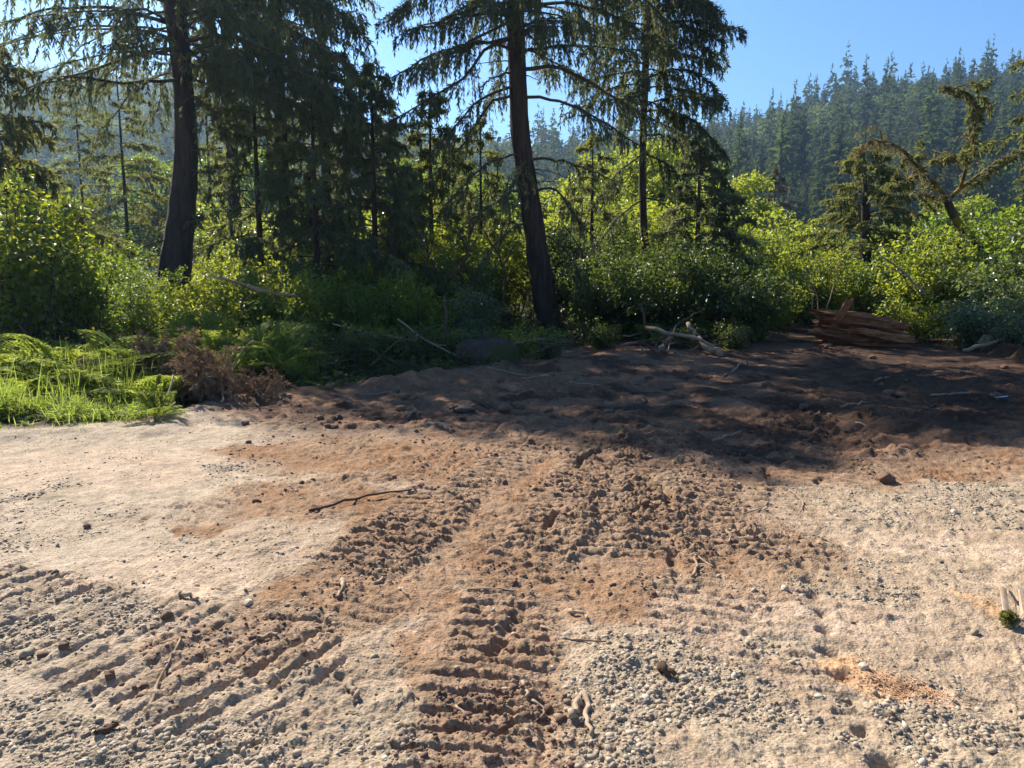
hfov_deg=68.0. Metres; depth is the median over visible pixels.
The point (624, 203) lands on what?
shrub
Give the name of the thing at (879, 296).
shrub
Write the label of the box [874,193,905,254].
conifer
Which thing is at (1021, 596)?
wood splinter
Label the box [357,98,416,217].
conifer
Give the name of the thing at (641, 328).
fern
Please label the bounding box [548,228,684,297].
shrub
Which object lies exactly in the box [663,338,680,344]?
stick
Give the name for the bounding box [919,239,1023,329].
shrub
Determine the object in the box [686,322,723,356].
branch
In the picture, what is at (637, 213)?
shrub
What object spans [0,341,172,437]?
verge grass
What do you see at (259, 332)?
fern
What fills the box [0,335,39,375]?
fern
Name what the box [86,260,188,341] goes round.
shrub
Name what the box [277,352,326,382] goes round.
shrub
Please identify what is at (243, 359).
fern
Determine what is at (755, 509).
stick
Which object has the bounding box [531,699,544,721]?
stick
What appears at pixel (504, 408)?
rock
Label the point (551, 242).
shrub
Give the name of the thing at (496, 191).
conifer
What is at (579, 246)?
bare sapling
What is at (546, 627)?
stick
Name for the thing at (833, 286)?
reed
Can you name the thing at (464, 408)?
rock
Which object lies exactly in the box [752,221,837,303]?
shrub
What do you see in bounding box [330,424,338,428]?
soil clod
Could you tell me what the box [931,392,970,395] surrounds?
stick
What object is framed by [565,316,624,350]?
shrub
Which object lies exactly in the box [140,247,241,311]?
shrub
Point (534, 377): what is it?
stick
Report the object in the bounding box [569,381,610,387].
stick
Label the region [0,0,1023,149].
sky
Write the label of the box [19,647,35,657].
rock
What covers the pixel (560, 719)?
soil crumbs
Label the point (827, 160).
conifer
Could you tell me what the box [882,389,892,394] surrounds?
soil clod
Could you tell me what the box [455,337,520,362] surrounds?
boulder
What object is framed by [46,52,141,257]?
conifer
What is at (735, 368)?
stick
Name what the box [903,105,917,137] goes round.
conifer
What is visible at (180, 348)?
fern
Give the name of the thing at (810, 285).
reed
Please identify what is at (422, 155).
conifer
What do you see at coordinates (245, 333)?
shrub
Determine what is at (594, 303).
shrub
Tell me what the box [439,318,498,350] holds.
shrub
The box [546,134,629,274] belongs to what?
conifer
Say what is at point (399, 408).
soil clod
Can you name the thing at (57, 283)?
shrub
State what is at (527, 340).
branch
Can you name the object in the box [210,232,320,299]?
shrub
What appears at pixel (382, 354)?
branch
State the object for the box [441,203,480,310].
bare sapling
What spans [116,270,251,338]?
shrub
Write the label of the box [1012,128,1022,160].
conifer
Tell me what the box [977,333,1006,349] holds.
rock
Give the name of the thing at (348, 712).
stick
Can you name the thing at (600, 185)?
broadleaf tree
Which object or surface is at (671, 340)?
stick
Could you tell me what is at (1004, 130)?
conifer
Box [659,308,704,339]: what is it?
stick
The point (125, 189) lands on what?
conifer
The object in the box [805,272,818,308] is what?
reed
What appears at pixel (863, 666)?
rock
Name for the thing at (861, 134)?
conifer
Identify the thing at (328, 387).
soil clod
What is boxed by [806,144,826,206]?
conifer
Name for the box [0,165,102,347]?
shrub
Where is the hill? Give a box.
[35,83,1001,283]
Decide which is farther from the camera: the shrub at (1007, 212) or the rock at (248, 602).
the shrub at (1007, 212)
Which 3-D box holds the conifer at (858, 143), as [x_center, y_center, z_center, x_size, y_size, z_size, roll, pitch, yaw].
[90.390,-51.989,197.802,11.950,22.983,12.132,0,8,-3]
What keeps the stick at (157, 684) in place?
on the ground at (930, 637)
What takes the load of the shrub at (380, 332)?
on the ground at (930, 637)
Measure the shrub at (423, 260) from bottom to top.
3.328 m
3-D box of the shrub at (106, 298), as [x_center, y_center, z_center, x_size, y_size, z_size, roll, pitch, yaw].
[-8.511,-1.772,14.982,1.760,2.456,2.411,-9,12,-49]
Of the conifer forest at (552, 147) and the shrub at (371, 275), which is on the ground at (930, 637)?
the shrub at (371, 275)
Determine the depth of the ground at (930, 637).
4.34 m
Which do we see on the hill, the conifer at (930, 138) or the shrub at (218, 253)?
the conifer at (930, 138)
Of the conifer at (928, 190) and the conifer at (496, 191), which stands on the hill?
the conifer at (928, 190)
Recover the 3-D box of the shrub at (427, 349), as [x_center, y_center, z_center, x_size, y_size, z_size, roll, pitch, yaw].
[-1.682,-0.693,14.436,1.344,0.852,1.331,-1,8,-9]
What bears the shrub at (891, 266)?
on the ground at (930, 637)
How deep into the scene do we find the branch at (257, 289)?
13.52 m
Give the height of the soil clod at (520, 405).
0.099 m
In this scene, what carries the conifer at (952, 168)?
on the hill
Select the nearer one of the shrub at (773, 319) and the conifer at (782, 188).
the shrub at (773, 319)
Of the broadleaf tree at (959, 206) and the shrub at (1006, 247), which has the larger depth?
the broadleaf tree at (959, 206)
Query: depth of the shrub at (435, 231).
26.73 m
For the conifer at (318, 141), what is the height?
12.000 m
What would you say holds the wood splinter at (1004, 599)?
on the ground at (930, 637)
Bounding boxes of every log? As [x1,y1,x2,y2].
[807,309,917,347]
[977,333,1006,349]
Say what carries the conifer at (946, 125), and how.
on the hill
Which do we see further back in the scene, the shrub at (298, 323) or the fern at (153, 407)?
the shrub at (298, 323)
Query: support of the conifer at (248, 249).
on the ground at (930, 637)
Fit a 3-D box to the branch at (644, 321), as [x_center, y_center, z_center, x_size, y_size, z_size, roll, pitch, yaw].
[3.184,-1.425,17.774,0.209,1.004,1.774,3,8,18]
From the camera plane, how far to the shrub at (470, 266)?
21.91 m
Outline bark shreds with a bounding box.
[813,661,978,710]
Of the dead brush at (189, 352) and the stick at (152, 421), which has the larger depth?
the dead brush at (189, 352)
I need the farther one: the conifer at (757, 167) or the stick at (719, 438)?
the conifer at (757, 167)
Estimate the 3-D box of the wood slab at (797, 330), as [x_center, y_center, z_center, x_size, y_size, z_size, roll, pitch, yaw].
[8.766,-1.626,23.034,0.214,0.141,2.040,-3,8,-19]
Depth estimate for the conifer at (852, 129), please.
265.39 m
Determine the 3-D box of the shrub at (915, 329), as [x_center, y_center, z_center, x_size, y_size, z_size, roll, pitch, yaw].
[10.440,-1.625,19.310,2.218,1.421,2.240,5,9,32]
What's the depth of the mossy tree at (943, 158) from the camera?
23.07 m
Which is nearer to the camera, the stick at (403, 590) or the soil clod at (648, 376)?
the stick at (403, 590)
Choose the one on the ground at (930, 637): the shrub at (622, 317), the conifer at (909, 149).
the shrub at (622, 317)
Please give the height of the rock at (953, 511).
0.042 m
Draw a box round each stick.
[92,721,118,735]
[145,638,180,717]
[149,375,175,425]
[220,356,227,403]
[230,340,253,399]
[308,489,411,511]
[336,577,345,597]
[345,710,357,714]
[346,677,359,702]
[373,571,402,583]
[398,586,409,596]
[406,683,419,698]
[407,408,425,416]
[426,421,448,429]
[455,704,474,732]
[467,588,515,590]
[486,366,526,376]
[520,680,529,697]
[521,375,548,379]
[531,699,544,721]
[540,625,605,649]
[567,690,582,718]
[568,608,587,619]
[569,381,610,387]
[582,689,593,736]
[623,333,663,336]
[637,340,658,355]
[646,339,699,345]
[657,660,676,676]
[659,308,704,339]
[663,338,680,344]
[689,553,716,568]
[691,556,698,577]
[699,334,749,344]
[712,431,740,441]
[730,360,746,372]
[742,501,768,514]
[788,489,803,512]
[840,401,867,407]
[917,373,943,375]
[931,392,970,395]
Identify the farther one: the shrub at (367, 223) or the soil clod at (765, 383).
the shrub at (367, 223)
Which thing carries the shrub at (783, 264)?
on the ground at (930, 637)
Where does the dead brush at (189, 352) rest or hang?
on the ground at (930, 637)
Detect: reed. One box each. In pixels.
[800,258,812,308]
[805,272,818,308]
[826,260,838,308]
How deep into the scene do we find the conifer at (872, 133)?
207.47 m
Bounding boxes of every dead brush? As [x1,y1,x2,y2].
[68,325,217,404]
[159,342,245,404]
[218,367,299,405]
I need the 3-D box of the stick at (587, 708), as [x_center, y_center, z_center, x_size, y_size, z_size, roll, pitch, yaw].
[0.272,1.187,2.748,0.034,0.046,0.314,0,8,3]
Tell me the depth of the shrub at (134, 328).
14.24 m
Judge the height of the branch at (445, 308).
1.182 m
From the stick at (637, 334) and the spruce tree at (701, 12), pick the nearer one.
the stick at (637, 334)
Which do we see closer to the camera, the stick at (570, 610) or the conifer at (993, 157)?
the stick at (570, 610)
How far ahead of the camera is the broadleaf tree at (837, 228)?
167.59 m
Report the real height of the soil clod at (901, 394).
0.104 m
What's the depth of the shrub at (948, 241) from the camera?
23.14 m
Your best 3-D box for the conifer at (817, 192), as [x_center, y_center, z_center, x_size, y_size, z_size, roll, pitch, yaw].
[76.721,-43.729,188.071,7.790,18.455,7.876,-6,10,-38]
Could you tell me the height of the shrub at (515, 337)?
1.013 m
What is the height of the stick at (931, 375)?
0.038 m
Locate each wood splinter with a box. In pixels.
[999,587,1008,610]
[1008,590,1018,605]
[1009,612,1023,627]
[1012,583,1019,616]
[1018,587,1023,622]
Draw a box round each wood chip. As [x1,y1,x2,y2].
[178,589,198,599]
[256,631,277,639]
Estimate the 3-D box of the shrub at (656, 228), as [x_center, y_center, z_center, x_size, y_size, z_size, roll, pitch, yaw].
[5.992,-4.207,26.441,6.891,4.332,5.428,-2,8,-16]
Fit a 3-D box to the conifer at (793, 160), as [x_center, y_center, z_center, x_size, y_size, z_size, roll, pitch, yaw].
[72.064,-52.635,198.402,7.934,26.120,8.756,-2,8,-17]
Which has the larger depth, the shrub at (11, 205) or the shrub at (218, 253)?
the shrub at (218, 253)
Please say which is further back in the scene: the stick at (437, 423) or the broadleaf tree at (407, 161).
the broadleaf tree at (407, 161)
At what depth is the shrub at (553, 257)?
26.35 m
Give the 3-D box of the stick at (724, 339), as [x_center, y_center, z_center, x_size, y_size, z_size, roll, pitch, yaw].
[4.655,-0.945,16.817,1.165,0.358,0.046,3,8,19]
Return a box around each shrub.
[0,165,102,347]
[0,177,53,337]
[0,185,111,350]
[2,186,113,258]
[4,237,119,350]
[23,230,142,341]
[33,234,136,346]
[79,244,158,318]
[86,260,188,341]
[98,276,173,347]
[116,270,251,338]
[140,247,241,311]
[166,259,306,336]
[191,236,277,322]
[192,201,299,277]
[197,251,327,336]
[198,316,317,374]
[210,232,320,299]
[228,207,370,260]
[243,306,335,352]
[250,255,372,310]
[272,260,393,349]
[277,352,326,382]
[281,233,449,305]
[298,341,348,376]
[302,260,440,315]
[309,321,380,369]
[321,220,460,304]
[321,272,430,345]
[340,314,410,364]
[346,212,378,267]
[355,265,474,352]
[360,194,464,292]
[386,316,476,361]
[387,255,508,331]
[392,220,504,316]
[392,325,459,362]
[425,214,529,324]
[433,281,507,343]
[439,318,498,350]
[460,208,601,318]
[485,317,565,359]
[500,199,668,285]
[503,221,651,320]
[521,324,578,359]
[522,215,632,324]
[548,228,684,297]
[548,245,636,335]
[551,189,669,241]
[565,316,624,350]
[578,192,708,278]
[585,245,670,336]
[589,203,767,282]
[590,227,765,324]
[596,239,730,336]
[623,236,781,341]
[635,227,791,278]
[649,206,771,273]
[662,240,808,340]
[665,321,718,349]
[694,203,800,263]
[704,316,759,349]
[741,226,808,266]
[746,209,856,261]
[747,235,827,317]
[747,270,820,327]
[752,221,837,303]
[770,242,877,325]
[772,224,894,306]
[811,252,893,312]
[857,243,935,315]
[861,223,1020,336]
[872,224,937,307]
[872,292,970,342]
[886,199,1012,272]
[891,220,1023,304]
[911,194,1023,274]
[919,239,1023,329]
[930,288,1021,349]
[940,239,1023,314]
[941,300,1023,350]
[962,221,1023,286]
[969,230,1023,296]
[971,286,1023,340]
[972,204,1023,249]
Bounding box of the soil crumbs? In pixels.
[2,351,1022,767]
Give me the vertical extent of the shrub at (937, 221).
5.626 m
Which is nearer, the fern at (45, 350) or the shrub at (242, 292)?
the fern at (45, 350)
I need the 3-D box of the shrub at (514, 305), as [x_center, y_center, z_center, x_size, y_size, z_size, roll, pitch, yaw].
[0.230,-4.668,29.678,7.083,4.452,5.579,2,8,11]
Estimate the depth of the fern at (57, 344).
11.72 m
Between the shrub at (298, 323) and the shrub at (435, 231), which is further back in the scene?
the shrub at (435, 231)
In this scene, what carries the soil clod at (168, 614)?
on the ground at (930, 637)
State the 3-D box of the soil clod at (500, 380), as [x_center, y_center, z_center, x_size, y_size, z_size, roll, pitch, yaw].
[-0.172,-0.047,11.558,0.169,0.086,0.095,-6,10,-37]
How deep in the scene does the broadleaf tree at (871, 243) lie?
82.12 m
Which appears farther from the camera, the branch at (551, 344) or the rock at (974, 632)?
the branch at (551, 344)
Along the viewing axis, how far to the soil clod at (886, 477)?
6.06 m
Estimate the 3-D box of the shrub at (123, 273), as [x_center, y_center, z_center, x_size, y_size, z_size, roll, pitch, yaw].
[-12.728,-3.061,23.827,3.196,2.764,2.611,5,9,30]
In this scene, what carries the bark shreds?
on the ground at (930, 637)
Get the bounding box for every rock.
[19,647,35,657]
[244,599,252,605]
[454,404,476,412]
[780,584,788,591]
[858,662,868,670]
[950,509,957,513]
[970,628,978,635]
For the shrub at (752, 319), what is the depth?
18.61 m
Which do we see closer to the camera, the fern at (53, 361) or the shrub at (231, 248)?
the fern at (53, 361)
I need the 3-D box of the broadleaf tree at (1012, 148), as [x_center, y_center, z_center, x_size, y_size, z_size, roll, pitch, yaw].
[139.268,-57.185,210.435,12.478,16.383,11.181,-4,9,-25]
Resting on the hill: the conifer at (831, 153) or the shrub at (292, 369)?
the conifer at (831, 153)
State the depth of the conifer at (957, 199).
178.70 m
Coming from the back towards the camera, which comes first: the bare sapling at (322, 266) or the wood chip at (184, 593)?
the bare sapling at (322, 266)
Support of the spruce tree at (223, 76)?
on the ground at (930, 637)
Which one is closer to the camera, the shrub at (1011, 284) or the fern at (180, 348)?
the fern at (180, 348)
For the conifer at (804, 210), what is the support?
on the hill
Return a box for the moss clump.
[998,609,1020,627]
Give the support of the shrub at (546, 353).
on the ground at (930, 637)
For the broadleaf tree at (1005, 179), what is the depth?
193.42 m
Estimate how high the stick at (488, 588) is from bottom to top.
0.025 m
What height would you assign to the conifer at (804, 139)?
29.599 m
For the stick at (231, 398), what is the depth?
10.48 m
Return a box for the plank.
[821,298,853,342]
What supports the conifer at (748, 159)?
on the hill
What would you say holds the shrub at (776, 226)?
on the ground at (930, 637)
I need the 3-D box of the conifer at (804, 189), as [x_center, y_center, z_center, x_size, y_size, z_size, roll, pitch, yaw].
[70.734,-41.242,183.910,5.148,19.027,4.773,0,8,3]
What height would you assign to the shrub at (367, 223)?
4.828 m
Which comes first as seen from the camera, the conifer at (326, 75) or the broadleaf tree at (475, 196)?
the conifer at (326, 75)
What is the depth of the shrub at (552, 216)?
27.35 m
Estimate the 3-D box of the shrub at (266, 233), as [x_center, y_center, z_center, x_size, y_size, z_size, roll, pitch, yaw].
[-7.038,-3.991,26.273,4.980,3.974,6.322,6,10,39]
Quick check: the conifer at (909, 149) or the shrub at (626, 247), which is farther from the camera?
the conifer at (909, 149)
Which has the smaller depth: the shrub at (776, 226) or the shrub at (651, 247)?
the shrub at (651, 247)
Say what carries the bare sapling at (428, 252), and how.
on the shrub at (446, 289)
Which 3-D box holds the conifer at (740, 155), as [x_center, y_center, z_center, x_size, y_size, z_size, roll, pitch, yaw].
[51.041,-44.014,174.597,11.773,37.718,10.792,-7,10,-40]
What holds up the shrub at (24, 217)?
on the ground at (930, 637)
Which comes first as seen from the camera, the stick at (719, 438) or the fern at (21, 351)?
the stick at (719, 438)
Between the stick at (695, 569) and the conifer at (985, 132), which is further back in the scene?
the conifer at (985, 132)
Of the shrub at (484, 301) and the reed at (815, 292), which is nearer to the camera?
the shrub at (484, 301)
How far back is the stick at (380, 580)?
3.90 m
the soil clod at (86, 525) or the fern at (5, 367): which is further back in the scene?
the fern at (5, 367)
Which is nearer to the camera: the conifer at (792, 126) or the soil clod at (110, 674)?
the soil clod at (110, 674)
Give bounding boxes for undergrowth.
[0,299,977,426]
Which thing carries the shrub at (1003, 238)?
on the ground at (930, 637)
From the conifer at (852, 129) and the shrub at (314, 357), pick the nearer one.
the shrub at (314, 357)
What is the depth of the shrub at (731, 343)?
16.89 m
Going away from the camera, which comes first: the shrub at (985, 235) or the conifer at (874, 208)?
the shrub at (985, 235)
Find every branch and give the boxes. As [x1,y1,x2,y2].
[210,273,296,297]
[333,323,414,340]
[357,342,412,366]
[369,324,444,366]
[397,318,455,355]
[432,296,455,357]
[513,340,578,346]
[514,338,544,343]
[523,333,583,356]
[619,341,694,346]
[639,303,650,337]
[644,326,722,351]
[655,335,671,351]
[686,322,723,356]
[881,256,926,296]
[962,338,998,351]
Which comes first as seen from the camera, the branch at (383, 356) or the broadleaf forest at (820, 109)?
the branch at (383, 356)
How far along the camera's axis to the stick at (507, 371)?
12.51 m
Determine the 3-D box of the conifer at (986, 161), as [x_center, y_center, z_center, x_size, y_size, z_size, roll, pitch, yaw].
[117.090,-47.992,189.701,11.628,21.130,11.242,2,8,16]
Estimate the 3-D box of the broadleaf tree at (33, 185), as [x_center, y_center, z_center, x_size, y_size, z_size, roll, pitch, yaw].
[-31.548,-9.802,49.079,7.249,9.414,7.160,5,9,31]
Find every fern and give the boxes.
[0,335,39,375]
[0,344,54,357]
[0,361,93,391]
[0,366,21,377]
[0,371,63,395]
[2,333,142,374]
[21,340,92,367]
[26,349,169,384]
[27,363,129,399]
[76,329,185,367]
[84,369,210,398]
[116,311,251,351]
[118,391,186,416]
[127,339,208,366]
[193,340,276,375]
[210,323,325,377]
[215,320,309,376]
[633,323,679,345]
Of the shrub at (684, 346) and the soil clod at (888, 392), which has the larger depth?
the shrub at (684, 346)
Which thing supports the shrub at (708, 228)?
on the ground at (930, 637)
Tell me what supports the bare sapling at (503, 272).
on the ground at (930, 637)
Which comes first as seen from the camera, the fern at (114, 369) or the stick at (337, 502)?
the stick at (337, 502)
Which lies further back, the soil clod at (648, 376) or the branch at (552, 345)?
the branch at (552, 345)
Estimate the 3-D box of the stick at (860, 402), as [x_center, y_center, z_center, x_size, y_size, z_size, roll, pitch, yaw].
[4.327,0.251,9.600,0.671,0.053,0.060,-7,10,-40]
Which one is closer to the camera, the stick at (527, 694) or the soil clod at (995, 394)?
the stick at (527, 694)
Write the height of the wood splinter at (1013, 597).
0.100 m
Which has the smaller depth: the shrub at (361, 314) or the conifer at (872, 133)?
the shrub at (361, 314)
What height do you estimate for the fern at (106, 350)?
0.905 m
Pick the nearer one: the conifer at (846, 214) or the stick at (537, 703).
the stick at (537, 703)
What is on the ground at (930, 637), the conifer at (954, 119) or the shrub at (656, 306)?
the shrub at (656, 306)
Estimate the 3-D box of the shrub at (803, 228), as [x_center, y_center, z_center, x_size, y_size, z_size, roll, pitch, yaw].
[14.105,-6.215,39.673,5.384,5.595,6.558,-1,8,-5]
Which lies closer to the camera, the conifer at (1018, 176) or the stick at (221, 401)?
the stick at (221, 401)
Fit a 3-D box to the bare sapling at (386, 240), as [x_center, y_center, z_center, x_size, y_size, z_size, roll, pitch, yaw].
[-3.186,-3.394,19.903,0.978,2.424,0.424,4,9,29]
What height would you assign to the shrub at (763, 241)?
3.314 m
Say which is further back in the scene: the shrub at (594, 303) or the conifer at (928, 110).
the conifer at (928, 110)
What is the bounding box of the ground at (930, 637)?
[0,285,1023,767]
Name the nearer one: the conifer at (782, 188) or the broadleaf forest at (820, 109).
the conifer at (782, 188)
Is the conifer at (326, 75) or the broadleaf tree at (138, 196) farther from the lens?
the broadleaf tree at (138, 196)
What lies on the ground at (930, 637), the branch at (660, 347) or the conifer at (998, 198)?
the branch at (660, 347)
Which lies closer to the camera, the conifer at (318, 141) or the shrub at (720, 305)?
the shrub at (720, 305)
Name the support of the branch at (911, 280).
attached to the shrub at (911, 289)
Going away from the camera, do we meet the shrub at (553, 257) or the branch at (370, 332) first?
the branch at (370, 332)
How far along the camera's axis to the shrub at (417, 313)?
16.93 m
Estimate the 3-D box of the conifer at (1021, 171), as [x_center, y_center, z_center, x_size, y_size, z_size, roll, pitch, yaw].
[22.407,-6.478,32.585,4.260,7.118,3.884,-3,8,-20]
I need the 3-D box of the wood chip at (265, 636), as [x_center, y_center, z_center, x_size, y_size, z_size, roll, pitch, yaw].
[-1.052,1.085,3.271,0.096,0.041,0.040,0,8,0]
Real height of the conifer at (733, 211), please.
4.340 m
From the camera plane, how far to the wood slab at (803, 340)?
19.24 m
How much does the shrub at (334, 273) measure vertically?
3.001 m
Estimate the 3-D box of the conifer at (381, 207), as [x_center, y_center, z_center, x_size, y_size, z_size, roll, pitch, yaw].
[-4.622,-5.774,23.071,5.399,8.346,6.275,6,10,35]
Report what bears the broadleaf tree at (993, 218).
on the ground at (930, 637)
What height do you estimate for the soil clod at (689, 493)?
0.076 m
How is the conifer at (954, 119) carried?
on the hill
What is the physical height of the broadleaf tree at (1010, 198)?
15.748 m
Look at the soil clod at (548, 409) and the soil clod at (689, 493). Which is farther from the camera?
the soil clod at (548, 409)
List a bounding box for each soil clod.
[57,641,69,650]
[83,523,90,527]
[105,669,115,680]
[160,610,173,619]
[316,415,323,419]
[324,384,333,389]
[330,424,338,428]
[395,405,405,411]
[496,378,504,382]
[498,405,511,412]
[514,402,525,408]
[543,407,553,412]
[604,409,613,412]
[644,374,653,378]
[661,386,668,390]
[680,489,694,497]
[761,381,771,386]
[799,403,808,409]
[876,471,895,483]
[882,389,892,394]
[896,392,907,397]
[989,392,1001,397]
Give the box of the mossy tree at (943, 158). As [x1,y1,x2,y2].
[849,77,1023,274]
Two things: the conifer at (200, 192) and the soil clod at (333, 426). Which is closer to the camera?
the soil clod at (333, 426)
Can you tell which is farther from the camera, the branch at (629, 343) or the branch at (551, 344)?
the branch at (629, 343)
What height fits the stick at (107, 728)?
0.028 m
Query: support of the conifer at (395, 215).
on the ground at (930, 637)
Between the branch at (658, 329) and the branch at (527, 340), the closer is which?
the branch at (527, 340)
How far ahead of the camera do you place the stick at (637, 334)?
17.79 m
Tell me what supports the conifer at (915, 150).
on the hill
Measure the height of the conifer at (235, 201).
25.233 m
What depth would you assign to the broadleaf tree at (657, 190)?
43.45 m
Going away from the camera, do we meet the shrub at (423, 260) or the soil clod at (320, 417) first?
the soil clod at (320, 417)
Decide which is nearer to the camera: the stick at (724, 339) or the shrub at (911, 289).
the stick at (724, 339)
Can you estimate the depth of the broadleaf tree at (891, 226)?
58.54 m
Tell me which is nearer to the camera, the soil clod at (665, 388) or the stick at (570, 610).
the stick at (570, 610)
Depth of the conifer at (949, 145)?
216.70 m
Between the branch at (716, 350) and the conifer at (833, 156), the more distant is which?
the conifer at (833, 156)
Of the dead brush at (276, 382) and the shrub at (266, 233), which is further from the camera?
the shrub at (266, 233)
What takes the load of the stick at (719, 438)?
on the ground at (930, 637)
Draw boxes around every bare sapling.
[307,213,341,279]
[378,208,408,289]
[413,218,433,297]
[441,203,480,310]
[483,222,520,305]
[564,204,600,278]
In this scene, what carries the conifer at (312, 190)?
on the ground at (930, 637)
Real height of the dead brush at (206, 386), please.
0.963 m
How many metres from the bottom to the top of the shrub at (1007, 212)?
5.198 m
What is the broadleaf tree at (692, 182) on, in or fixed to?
on the ground at (930, 637)
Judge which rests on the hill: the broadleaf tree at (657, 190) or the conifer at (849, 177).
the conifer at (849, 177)
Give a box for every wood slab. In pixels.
[779,326,810,332]
[787,337,830,342]
[818,342,838,348]
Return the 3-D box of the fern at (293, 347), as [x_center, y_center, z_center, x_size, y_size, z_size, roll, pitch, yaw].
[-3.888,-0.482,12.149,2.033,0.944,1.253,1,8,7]
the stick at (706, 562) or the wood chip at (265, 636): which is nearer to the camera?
the wood chip at (265, 636)
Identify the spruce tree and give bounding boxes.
[0,0,378,336]
[372,0,692,335]
[557,0,748,280]
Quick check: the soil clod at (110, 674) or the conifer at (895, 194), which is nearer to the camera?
the soil clod at (110, 674)
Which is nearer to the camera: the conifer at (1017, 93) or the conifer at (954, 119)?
the conifer at (954, 119)
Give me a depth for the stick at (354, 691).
2.90 m
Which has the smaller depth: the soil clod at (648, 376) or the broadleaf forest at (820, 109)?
the soil clod at (648, 376)
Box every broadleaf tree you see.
[7,162,80,226]
[92,153,217,264]
[196,145,302,250]
[380,151,482,243]
[438,170,523,248]
[517,192,586,240]
[539,146,646,227]
[604,136,730,230]
[647,177,739,218]
[686,169,782,234]
[809,212,877,254]
[851,223,885,266]
[874,216,941,272]
[921,192,994,248]
[966,162,1022,203]
[981,211,1009,243]
[998,180,1023,215]
[1005,147,1023,174]
[1007,157,1023,178]
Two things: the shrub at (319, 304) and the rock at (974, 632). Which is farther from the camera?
the shrub at (319, 304)
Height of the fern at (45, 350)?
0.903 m
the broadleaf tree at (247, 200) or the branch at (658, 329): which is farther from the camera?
the broadleaf tree at (247, 200)
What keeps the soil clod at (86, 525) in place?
on the ground at (930, 637)
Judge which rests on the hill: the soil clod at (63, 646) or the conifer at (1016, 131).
the conifer at (1016, 131)
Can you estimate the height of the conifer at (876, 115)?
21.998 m
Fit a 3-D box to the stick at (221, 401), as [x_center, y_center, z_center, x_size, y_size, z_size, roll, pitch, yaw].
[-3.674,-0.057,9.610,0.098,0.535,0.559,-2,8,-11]
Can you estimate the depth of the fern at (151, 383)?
9.38 m
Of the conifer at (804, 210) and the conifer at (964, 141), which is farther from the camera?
the conifer at (964, 141)
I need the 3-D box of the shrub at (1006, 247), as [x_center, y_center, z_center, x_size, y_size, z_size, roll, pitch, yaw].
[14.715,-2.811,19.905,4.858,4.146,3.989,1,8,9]
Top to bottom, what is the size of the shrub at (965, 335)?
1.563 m
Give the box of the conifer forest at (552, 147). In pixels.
[0,35,1023,266]
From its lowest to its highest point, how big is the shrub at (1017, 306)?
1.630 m
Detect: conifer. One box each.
[0,46,136,268]
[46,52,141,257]
[72,57,170,296]
[109,0,315,254]
[158,77,254,282]
[183,46,329,298]
[192,0,385,248]
[240,0,383,259]
[247,50,431,293]
[247,72,389,309]
[289,96,344,237]
[301,58,459,299]
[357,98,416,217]
[377,89,512,324]
[449,119,531,309]
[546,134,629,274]
[649,135,759,333]
[702,193,781,321]
[727,109,752,212]
[731,135,752,164]
[740,158,751,180]
[746,156,768,222]
[752,138,767,192]
[753,166,794,237]
[759,153,777,198]
[763,95,805,193]
[764,205,780,233]
[765,139,776,176]
[766,111,796,232]
[777,135,800,207]
[788,192,814,232]
[789,146,948,314]
[793,105,813,192]
[797,173,810,202]
[799,176,810,226]
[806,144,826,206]
[806,169,818,223]
[808,171,827,227]
[816,111,851,238]
[820,142,828,183]
[822,138,830,175]
[823,126,847,184]
[829,118,844,146]
[837,146,854,211]
[843,139,874,208]
[844,136,855,181]
[845,122,873,255]
[849,120,856,145]
[855,121,864,146]
[860,111,878,182]
[869,102,880,138]
[870,171,887,219]
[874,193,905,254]
[892,155,904,176]
[903,72,945,203]
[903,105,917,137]
[904,144,912,173]
[907,106,921,150]
[908,114,942,207]
[908,129,922,172]
[911,180,925,224]
[917,166,934,205]
[920,172,943,226]
[934,117,949,151]
[937,164,954,215]
[940,82,966,152]
[941,139,954,184]
[944,102,962,152]
[946,149,961,189]
[947,191,961,224]
[952,123,996,212]
[956,59,1023,165]
[957,102,979,172]
[962,151,1004,217]
[989,135,998,161]
[990,186,1001,216]
[991,167,1023,232]
[995,99,1018,170]
[999,80,1023,136]
[999,170,1022,214]
[1008,123,1021,150]
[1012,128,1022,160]
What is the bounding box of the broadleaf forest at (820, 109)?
[0,70,1021,230]
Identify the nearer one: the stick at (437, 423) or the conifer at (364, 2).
the stick at (437, 423)
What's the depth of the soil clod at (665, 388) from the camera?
11.60 m
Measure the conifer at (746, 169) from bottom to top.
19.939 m
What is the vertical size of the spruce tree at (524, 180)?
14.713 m
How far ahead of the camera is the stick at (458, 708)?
2.77 m
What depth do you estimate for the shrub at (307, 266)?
18.96 m
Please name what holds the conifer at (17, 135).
on the ground at (930, 637)
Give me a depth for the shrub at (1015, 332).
16.45 m
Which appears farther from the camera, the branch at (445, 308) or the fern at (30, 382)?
the branch at (445, 308)
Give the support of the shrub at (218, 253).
on the ground at (930, 637)
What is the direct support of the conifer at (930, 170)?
on the hill
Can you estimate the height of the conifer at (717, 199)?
6.147 m
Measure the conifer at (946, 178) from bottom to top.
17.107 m
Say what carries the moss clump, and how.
on the ground at (930, 637)
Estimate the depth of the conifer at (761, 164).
232.62 m
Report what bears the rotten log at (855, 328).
on the ground at (930, 637)
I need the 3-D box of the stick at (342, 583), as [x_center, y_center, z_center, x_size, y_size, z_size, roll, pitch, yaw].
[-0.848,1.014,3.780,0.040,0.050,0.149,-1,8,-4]
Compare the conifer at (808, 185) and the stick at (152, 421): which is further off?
the conifer at (808, 185)

